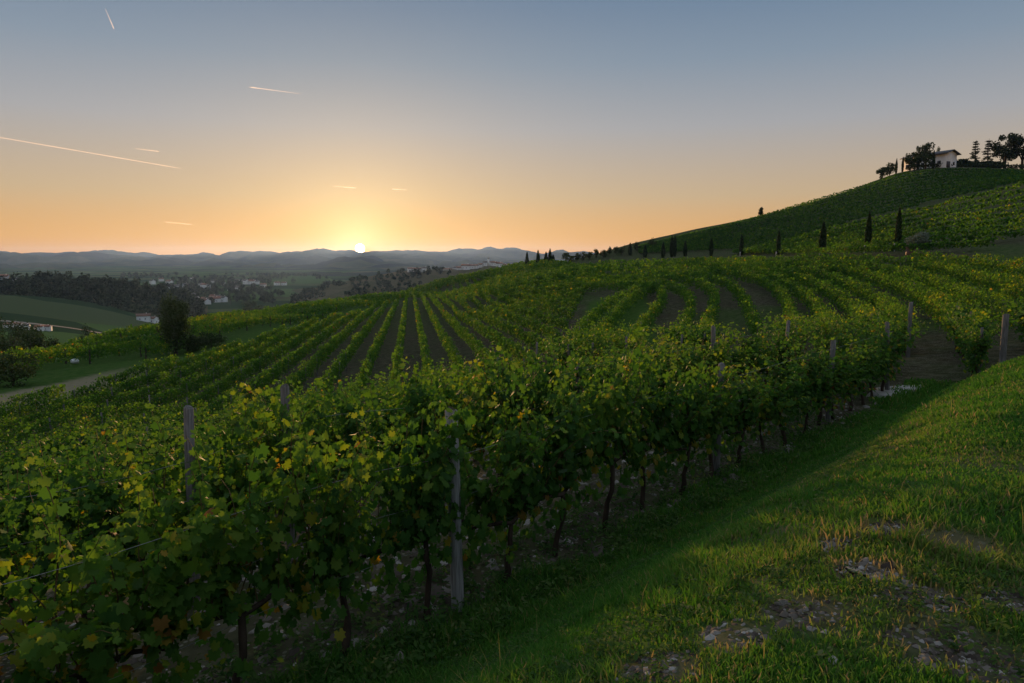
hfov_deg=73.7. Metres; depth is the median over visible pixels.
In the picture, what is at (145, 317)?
village house
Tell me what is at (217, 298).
village house
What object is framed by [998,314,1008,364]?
vine post
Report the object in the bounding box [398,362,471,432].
grape vine
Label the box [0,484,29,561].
grape vine
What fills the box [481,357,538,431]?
grape vine
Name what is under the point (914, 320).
grape vine
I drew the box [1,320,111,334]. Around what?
road
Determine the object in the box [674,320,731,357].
grape vine
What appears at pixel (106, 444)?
grape vine
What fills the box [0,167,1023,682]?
ground
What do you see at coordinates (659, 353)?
grape vine
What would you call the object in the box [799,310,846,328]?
grape vine
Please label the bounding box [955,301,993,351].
grape vine
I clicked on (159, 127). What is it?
sky
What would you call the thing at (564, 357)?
grape vine
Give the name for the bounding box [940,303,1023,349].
grape vine
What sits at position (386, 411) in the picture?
grape vine
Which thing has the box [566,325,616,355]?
grape vine
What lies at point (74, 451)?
grape vine
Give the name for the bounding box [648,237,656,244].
tree
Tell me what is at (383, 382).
grape vine
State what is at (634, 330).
grape vine
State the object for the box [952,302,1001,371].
grape vine
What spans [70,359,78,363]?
wrapped bale
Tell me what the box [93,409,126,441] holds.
grape vine
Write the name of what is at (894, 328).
grape vine
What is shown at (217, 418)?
grape vine
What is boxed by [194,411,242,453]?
grape vine
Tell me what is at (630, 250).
cypress tree
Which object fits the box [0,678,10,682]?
grape vine
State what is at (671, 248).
cypress tree
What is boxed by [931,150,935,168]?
cypress tree
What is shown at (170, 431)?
grape vine
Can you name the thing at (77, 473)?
grape vine
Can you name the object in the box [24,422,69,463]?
grape vine
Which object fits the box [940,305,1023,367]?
grape vine
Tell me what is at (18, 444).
grape vine
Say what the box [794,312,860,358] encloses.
grape vine
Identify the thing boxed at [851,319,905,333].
grape vine
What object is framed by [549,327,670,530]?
grape vine
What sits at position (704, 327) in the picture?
grape vine
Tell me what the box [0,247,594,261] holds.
hills
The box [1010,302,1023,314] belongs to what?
grape vine
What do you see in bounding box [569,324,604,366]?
grape vine
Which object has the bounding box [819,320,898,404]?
grape vine
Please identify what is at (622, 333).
grape vine
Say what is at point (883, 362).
grape vine
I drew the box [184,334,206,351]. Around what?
bush
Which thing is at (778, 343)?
grape vine
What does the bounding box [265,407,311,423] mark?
grape vine
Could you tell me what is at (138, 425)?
grape vine
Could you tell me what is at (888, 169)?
round tree
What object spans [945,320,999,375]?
grape vine
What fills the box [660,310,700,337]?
grape vine
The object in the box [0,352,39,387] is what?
bush
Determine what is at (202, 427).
grape vine
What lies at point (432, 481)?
grape vine
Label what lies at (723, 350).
grape vine
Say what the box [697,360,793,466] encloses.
grape vine
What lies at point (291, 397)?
grape vine
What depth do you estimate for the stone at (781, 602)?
3.06 m
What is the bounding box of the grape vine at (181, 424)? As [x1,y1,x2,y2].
[157,417,201,436]
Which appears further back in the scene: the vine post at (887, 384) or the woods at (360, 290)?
the woods at (360, 290)
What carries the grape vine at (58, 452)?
on the ground at (932, 353)
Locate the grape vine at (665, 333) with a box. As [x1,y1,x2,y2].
[646,313,698,347]
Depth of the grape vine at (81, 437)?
24.89 m
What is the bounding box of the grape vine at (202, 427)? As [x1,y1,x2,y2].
[194,393,298,517]
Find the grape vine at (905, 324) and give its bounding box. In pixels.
[893,308,925,352]
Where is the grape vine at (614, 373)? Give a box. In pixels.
[561,348,648,437]
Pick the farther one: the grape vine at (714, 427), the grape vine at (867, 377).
the grape vine at (867, 377)
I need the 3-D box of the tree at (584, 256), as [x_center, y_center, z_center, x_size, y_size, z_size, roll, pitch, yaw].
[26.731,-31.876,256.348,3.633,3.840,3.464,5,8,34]
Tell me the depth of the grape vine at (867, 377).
16.01 m
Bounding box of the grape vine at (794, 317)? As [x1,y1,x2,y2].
[779,307,812,355]
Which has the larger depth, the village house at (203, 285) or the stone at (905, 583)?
the village house at (203, 285)
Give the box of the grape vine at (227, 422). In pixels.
[214,411,249,431]
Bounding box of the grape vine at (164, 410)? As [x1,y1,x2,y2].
[156,405,201,430]
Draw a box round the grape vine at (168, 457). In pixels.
[116,443,182,487]
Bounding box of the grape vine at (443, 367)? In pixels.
[424,358,457,384]
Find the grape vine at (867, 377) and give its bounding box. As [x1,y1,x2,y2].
[819,339,890,410]
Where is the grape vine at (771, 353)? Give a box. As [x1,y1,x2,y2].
[735,325,806,383]
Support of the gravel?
on the ground at (932, 353)
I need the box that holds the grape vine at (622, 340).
[601,333,647,348]
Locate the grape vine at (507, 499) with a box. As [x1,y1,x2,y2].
[448,385,568,582]
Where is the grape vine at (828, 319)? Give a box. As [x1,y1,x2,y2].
[815,305,838,353]
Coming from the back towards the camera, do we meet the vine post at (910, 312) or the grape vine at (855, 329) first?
the vine post at (910, 312)
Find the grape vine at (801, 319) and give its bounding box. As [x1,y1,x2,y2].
[758,313,812,362]
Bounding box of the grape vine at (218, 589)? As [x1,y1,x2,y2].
[123,409,330,682]
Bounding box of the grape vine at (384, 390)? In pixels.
[367,383,395,401]
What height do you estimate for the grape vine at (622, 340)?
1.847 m
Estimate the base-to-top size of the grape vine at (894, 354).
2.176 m
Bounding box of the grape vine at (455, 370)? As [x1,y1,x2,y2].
[430,362,467,386]
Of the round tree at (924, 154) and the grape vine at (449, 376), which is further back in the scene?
the round tree at (924, 154)
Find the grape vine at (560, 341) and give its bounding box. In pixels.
[538,324,582,362]
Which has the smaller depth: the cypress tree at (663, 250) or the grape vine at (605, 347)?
the grape vine at (605, 347)
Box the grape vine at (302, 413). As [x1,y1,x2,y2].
[273,398,307,429]
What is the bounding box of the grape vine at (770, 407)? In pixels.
[732,357,816,454]
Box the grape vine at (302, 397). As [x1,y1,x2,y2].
[295,386,312,421]
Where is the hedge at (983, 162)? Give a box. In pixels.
[957,158,1008,167]
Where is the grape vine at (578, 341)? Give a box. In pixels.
[574,323,610,367]
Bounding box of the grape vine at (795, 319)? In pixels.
[767,313,817,327]
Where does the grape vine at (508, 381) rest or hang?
on the ground at (932, 353)
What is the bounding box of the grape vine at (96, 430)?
[78,418,108,444]
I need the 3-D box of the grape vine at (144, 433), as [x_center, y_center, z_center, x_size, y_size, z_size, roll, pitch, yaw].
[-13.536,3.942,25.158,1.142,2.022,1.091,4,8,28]
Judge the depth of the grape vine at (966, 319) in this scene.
24.25 m
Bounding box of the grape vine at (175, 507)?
[102,403,252,582]
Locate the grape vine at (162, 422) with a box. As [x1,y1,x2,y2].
[132,412,177,426]
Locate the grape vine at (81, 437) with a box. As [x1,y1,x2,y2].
[53,415,98,453]
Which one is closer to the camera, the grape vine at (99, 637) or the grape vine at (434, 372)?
the grape vine at (99, 637)
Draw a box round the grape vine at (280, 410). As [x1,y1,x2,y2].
[205,372,336,526]
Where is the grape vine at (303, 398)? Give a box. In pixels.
[291,392,335,411]
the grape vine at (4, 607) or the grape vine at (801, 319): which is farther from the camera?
the grape vine at (801, 319)
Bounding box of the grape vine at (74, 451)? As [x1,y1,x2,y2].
[63,432,115,479]
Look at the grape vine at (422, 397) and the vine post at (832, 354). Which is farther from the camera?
the vine post at (832, 354)
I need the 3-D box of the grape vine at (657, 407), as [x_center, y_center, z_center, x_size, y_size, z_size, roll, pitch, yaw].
[1.954,1.261,9.794,1.664,2.626,1.533,7,10,44]
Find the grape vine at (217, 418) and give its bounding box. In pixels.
[196,409,231,424]
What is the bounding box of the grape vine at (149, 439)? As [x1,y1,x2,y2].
[121,412,179,478]
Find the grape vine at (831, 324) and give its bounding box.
[806,316,855,351]
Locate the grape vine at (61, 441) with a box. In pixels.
[33,425,81,459]
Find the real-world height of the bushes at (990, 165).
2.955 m
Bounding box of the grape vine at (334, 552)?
[244,409,409,655]
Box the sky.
[0,0,1023,254]
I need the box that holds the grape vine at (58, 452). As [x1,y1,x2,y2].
[27,444,71,464]
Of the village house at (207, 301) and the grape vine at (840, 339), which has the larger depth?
the village house at (207, 301)
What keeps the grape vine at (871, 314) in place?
on the ground at (932, 353)
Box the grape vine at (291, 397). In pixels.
[268,392,306,401]
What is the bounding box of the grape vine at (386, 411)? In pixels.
[350,367,441,479]
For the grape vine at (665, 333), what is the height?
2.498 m
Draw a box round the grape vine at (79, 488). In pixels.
[55,459,94,509]
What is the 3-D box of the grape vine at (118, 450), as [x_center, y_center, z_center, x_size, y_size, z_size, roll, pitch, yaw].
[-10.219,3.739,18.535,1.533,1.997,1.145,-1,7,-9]
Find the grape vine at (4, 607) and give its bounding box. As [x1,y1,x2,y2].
[0,452,30,618]
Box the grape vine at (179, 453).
[125,420,224,526]
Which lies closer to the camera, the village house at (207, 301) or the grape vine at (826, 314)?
the grape vine at (826, 314)
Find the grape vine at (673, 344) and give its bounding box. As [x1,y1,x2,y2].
[648,336,698,379]
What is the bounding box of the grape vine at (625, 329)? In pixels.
[609,317,655,337]
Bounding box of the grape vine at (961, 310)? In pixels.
[939,291,986,352]
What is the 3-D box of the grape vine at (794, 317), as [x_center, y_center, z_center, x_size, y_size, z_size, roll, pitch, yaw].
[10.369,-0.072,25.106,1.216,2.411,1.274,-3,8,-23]
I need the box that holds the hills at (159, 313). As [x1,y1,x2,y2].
[5,280,207,320]
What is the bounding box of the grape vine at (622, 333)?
[606,319,638,340]
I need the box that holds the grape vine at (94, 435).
[75,424,148,462]
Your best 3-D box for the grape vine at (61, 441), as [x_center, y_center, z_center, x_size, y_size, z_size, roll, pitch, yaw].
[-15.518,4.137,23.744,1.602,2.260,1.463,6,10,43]
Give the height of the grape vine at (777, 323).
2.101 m
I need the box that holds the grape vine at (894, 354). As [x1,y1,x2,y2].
[854,316,928,390]
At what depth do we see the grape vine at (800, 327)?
23.21 m
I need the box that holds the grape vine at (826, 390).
[776,345,881,425]
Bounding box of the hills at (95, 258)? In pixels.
[0,251,593,265]
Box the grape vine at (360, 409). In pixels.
[301,371,403,491]
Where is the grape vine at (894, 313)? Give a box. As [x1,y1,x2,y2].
[849,309,904,338]
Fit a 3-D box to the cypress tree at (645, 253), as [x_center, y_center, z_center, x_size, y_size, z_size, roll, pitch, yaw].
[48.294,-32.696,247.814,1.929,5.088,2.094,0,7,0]
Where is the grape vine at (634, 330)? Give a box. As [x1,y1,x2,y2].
[609,324,650,336]
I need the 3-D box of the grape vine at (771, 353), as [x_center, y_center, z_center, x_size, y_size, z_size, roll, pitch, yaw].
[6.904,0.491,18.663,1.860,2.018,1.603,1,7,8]
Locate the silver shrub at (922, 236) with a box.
[905,231,936,247]
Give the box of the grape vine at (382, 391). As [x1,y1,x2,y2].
[363,382,400,418]
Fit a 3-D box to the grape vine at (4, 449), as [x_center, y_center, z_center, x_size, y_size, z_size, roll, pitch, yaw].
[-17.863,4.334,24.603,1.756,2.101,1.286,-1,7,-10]
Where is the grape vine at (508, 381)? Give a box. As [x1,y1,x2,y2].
[451,334,566,488]
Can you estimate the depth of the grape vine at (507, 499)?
7.39 m
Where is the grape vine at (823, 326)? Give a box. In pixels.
[813,306,865,358]
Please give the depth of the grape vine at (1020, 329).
25.55 m
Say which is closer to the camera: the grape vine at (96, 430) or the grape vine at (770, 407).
the grape vine at (770, 407)
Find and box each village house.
[0,274,9,279]
[34,325,43,330]
[44,325,52,330]
[136,313,150,321]
[150,316,158,322]
[200,283,210,287]
[204,298,210,303]
[208,296,220,301]
[220,296,227,301]
[461,264,469,269]
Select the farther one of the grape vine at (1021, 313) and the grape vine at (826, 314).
the grape vine at (826, 314)
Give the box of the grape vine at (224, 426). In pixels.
[170,410,232,474]
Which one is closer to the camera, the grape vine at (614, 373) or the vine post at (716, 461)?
the vine post at (716, 461)
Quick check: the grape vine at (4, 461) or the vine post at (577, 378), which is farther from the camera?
the grape vine at (4, 461)
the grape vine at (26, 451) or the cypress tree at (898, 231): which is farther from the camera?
the cypress tree at (898, 231)
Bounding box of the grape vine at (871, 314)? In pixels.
[860,311,916,334]
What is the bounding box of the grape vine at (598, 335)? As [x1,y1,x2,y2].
[576,321,617,342]
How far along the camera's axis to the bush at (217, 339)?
88.61 m
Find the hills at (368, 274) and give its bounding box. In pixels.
[291,270,406,276]
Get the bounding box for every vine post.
[183,405,199,606]
[280,384,295,558]
[445,406,463,611]
[574,363,580,404]
[711,325,715,361]
[713,362,724,475]
[782,320,789,375]
[825,339,835,421]
[885,322,889,389]
[906,302,912,357]
[978,327,983,372]
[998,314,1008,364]
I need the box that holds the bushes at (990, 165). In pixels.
[956,163,1023,168]
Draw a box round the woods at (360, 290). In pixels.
[289,266,450,302]
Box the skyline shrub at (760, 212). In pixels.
[758,207,763,215]
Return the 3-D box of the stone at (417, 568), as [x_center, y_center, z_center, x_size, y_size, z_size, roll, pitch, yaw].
[-1.107,2.668,8.016,0.096,0.043,0.107,0,7,0]
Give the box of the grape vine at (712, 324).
[684,321,724,334]
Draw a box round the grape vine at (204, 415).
[178,408,228,424]
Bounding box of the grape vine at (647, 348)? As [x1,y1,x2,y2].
[629,334,678,381]
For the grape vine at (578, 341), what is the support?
on the ground at (932, 353)
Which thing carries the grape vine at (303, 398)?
on the ground at (932, 353)
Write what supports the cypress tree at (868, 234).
on the ground at (932, 353)
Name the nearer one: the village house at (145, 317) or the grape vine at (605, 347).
the grape vine at (605, 347)
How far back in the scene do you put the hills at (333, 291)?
1015.54 m
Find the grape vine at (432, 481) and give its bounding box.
[364,376,488,621]
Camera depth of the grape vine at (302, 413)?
16.96 m
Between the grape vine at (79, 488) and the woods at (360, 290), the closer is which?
the grape vine at (79, 488)
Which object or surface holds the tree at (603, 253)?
on the ground at (932, 353)
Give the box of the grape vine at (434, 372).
[422,364,465,380]
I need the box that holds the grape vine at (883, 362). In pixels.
[838,326,896,397]
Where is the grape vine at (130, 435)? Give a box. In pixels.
[118,419,148,451]
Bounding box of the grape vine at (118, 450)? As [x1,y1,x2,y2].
[108,446,157,489]
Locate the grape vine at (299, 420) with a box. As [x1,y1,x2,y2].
[253,377,346,473]
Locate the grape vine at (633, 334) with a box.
[610,321,652,337]
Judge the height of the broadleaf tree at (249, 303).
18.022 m
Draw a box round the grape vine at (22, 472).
[0,436,40,478]
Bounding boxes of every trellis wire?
[0,351,880,654]
[3,331,893,584]
[3,345,776,547]
[11,329,779,499]
[109,413,767,679]
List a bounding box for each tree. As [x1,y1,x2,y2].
[0,317,12,350]
[0,320,32,351]
[5,326,44,351]
[26,332,59,360]
[78,323,96,338]
[155,290,193,354]
[240,300,265,311]
[525,252,528,263]
[536,250,539,262]
[548,249,551,260]
[562,253,569,260]
[579,252,587,259]
[599,250,606,256]
[617,246,624,254]
[628,243,631,255]
[633,242,640,250]
[643,245,647,256]
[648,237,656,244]
[661,242,665,257]
[669,235,672,256]
[672,235,676,256]
[683,241,686,256]
[709,238,713,255]
[739,234,743,254]
[776,230,780,254]
[818,221,826,252]
[863,211,871,242]
[876,167,886,178]
[885,162,897,175]
[893,208,902,247]
[901,157,903,171]
[904,152,918,170]
[914,142,935,168]
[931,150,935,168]
[969,140,980,161]
[980,140,993,160]
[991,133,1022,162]
[1005,134,1023,168]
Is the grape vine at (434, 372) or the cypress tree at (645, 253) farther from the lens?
the cypress tree at (645, 253)
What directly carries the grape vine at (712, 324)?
on the ground at (932, 353)
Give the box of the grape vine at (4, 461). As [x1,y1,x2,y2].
[0,452,9,473]
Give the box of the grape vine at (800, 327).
[772,311,813,354]
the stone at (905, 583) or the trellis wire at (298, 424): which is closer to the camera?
the stone at (905, 583)
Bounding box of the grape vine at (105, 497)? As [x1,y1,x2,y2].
[0,428,151,633]
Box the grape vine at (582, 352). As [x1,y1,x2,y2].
[565,333,603,364]
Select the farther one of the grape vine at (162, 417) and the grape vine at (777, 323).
the grape vine at (162, 417)
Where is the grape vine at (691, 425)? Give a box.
[643,354,750,494]
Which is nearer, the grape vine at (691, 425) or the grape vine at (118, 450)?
the grape vine at (691, 425)
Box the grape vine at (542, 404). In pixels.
[504,343,575,466]
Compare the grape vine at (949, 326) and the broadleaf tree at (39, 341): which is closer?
the grape vine at (949, 326)
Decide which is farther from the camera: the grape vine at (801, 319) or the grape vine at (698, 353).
the grape vine at (801, 319)
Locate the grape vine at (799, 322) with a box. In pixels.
[755,311,815,365]
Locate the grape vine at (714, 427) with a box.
[669,352,755,480]
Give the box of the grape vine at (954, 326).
[937,311,1013,355]
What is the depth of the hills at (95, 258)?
6016.99 m
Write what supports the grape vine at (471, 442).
on the ground at (932, 353)
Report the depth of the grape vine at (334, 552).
5.81 m
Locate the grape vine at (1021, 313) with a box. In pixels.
[999,307,1023,315]
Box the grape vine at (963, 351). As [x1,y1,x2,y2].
[947,310,992,369]
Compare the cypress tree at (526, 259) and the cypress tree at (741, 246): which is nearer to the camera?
the cypress tree at (741, 246)
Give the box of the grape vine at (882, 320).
[866,305,902,331]
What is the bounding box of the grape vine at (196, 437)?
[166,434,216,449]
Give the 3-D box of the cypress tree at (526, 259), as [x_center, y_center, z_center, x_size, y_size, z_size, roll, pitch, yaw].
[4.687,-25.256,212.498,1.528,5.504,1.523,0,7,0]
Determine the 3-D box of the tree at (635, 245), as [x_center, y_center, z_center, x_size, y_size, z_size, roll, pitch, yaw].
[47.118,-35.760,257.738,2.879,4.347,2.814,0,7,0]
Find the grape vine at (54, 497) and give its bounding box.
[0,468,87,548]
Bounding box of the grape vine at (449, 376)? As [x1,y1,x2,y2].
[434,364,468,391]
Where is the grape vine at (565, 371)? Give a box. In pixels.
[530,357,592,390]
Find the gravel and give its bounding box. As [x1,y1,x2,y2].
[0,396,1023,682]
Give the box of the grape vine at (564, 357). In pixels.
[539,335,579,375]
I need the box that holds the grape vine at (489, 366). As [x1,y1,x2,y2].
[474,351,527,381]
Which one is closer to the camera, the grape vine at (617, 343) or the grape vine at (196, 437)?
the grape vine at (196, 437)
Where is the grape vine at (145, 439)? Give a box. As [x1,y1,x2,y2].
[99,427,171,491]
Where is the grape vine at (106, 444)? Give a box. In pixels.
[66,431,128,462]
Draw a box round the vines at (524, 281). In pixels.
[0,167,1023,458]
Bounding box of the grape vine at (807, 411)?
[774,335,861,433]
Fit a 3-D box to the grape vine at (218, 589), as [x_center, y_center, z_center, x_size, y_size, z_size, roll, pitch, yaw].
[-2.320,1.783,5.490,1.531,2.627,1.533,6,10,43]
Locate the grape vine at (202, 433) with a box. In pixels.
[178,422,231,446]
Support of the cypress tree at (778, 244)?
on the ground at (932, 353)
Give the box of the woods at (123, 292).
[0,270,206,317]
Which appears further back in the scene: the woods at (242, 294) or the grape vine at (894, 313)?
the woods at (242, 294)
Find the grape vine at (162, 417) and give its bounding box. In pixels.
[139,410,183,431]
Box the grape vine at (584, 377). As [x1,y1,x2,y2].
[540,338,627,418]
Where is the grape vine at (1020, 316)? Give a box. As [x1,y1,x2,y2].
[1006,302,1023,339]
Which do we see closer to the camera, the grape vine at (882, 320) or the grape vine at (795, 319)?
the grape vine at (882, 320)
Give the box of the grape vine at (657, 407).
[594,334,718,509]
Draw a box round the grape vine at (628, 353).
[600,339,665,373]
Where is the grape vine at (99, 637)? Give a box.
[0,456,202,682]
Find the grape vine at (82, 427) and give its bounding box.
[67,414,124,449]
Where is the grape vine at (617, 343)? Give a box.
[605,324,649,357]
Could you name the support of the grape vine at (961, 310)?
on the ground at (932, 353)
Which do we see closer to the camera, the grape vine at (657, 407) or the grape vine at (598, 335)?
the grape vine at (657, 407)
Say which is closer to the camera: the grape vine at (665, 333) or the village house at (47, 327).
the grape vine at (665, 333)
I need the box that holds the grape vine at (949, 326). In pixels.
[944,293,971,349]
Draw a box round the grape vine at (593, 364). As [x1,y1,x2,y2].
[557,345,616,388]
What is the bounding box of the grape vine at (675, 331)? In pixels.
[667,318,684,340]
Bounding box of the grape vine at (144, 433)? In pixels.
[129,423,151,442]
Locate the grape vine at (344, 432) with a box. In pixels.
[273,372,385,521]
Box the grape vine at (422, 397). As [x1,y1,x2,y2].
[360,349,465,518]
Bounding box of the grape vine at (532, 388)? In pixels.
[504,368,547,424]
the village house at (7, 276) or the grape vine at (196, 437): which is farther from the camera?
the village house at (7, 276)
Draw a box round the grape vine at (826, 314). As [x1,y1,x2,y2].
[807,303,842,347]
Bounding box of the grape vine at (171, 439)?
[148,416,198,450]
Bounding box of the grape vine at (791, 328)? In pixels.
[768,309,807,363]
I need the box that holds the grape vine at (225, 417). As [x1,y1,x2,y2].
[218,400,237,427]
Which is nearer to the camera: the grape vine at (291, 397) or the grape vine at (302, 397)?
the grape vine at (302, 397)
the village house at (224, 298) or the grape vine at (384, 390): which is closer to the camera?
the grape vine at (384, 390)
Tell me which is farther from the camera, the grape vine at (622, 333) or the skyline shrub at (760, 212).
the skyline shrub at (760, 212)
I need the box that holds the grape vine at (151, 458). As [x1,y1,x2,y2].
[117,430,197,494]
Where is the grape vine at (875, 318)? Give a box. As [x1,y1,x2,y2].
[860,302,895,338]
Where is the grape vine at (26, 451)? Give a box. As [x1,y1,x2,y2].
[2,441,56,469]
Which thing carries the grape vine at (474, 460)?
on the ground at (932, 353)
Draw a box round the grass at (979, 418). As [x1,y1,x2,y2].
[247,356,1023,682]
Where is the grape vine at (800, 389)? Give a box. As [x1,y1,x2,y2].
[725,337,833,445]
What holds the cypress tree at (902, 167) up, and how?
on the ground at (932, 353)
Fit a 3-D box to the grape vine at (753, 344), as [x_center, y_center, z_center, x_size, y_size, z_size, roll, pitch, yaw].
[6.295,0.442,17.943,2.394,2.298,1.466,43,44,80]
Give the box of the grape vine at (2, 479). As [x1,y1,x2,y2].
[0,455,11,496]
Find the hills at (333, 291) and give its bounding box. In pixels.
[274,263,495,307]
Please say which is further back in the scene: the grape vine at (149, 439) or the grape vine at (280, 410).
the grape vine at (149, 439)
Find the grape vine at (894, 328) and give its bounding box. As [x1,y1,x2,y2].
[859,316,919,367]
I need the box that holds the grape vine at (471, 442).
[404,359,501,475]
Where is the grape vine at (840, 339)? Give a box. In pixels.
[801,323,869,369]
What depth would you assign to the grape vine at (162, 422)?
26.93 m
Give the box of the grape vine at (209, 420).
[196,406,216,425]
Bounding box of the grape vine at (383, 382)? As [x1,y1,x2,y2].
[370,371,400,403]
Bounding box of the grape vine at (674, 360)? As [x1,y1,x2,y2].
[620,341,700,425]
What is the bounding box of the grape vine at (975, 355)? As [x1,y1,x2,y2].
[959,320,1001,374]
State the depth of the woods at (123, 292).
703.58 m
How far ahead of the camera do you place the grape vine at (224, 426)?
18.86 m
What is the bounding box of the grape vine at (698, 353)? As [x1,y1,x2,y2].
[649,332,722,396]
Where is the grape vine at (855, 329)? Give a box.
[853,319,903,341]
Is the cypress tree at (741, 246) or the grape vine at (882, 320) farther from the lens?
the cypress tree at (741, 246)
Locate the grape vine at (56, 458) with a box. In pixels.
[42,448,83,468]
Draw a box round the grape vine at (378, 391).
[335,378,396,431]
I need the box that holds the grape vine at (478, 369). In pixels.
[465,359,490,383]
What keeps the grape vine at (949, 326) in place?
on the ground at (932, 353)
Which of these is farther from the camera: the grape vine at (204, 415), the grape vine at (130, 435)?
the grape vine at (204, 415)
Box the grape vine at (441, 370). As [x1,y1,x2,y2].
[428,358,464,383]
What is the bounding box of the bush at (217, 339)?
[198,332,228,346]
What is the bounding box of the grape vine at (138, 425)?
[132,417,172,441]
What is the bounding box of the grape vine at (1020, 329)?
[1010,298,1023,342]
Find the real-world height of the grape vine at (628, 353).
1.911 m
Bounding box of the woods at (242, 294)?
[120,271,331,302]
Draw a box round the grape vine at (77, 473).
[0,426,107,613]
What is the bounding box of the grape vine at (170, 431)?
[141,417,196,445]
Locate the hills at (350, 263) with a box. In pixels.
[0,256,514,269]
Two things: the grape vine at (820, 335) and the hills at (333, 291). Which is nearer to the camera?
the grape vine at (820, 335)
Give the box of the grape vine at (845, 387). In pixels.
[794,337,870,418]
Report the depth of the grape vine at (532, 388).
15.74 m
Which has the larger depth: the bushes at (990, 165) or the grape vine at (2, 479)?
the bushes at (990, 165)
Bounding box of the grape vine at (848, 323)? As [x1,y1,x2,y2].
[803,316,858,330]
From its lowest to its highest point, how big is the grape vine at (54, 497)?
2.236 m
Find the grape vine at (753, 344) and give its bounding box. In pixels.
[709,315,782,390]
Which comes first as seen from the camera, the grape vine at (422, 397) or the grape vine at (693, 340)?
the grape vine at (422, 397)
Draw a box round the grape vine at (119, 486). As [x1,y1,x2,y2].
[81,441,150,500]
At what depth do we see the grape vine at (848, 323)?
23.98 m
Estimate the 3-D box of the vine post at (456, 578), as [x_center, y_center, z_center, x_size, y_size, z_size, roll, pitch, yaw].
[-0.585,1.896,7.010,0.181,2.528,0.140,0,7,0]
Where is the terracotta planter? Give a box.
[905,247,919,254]
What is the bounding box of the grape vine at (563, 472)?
[495,345,630,556]
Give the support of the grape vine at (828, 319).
on the ground at (932, 353)
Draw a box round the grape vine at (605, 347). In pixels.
[574,332,606,359]
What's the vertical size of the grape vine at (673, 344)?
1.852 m
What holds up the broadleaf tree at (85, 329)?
on the ground at (932, 353)
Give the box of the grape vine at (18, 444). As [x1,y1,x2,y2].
[4,431,53,456]
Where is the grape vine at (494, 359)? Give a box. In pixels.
[476,343,505,389]
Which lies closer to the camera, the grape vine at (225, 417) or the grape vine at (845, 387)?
the grape vine at (845, 387)
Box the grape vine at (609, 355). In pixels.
[598,336,645,372]
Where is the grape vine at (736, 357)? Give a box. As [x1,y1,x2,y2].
[708,336,772,395]
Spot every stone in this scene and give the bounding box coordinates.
[413,566,421,570]
[710,630,720,634]
[774,599,788,605]
[806,626,814,631]
[846,566,865,574]
[896,579,912,586]
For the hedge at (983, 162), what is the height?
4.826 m
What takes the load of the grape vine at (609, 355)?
on the ground at (932, 353)
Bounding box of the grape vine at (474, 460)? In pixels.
[435,362,518,461]
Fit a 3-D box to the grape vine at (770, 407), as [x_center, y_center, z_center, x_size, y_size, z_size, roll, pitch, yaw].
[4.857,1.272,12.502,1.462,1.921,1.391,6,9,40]
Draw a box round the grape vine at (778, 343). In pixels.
[767,322,811,375]
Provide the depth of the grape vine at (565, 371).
15.91 m
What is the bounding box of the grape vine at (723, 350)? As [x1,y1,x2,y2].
[675,322,747,394]
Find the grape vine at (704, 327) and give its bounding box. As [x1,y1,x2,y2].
[684,313,719,339]
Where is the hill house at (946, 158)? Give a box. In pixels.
[900,149,960,171]
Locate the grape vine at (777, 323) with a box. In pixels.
[750,314,805,334]
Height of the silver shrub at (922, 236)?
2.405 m
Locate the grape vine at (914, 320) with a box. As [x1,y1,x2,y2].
[890,307,951,352]
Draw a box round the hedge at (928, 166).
[911,163,954,169]
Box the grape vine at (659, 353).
[600,336,681,425]
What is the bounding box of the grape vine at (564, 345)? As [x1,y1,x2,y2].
[547,327,580,372]
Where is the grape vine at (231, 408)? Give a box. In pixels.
[214,395,247,419]
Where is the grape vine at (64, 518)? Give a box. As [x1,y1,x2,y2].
[10,422,143,579]
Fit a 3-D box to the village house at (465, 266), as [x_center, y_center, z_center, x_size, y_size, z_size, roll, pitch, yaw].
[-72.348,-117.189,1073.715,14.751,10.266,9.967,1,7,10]
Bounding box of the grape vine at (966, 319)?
[942,303,1015,358]
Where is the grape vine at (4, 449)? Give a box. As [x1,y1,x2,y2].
[0,432,38,468]
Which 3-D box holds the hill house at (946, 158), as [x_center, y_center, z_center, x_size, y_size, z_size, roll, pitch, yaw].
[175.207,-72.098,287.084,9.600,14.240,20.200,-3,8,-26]
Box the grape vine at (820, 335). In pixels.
[800,319,847,353]
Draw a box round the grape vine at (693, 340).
[660,324,704,352]
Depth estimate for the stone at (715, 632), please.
2.88 m
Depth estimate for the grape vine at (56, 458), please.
19.49 m
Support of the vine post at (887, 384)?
on the ground at (932, 353)
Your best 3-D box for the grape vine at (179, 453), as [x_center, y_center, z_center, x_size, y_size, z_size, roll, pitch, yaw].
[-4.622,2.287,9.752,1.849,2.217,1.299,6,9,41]
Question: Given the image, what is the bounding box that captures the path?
[866,385,920,396]
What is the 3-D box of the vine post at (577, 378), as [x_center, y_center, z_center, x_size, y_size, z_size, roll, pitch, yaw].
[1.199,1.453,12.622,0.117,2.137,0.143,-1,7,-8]
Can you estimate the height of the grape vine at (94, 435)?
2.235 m

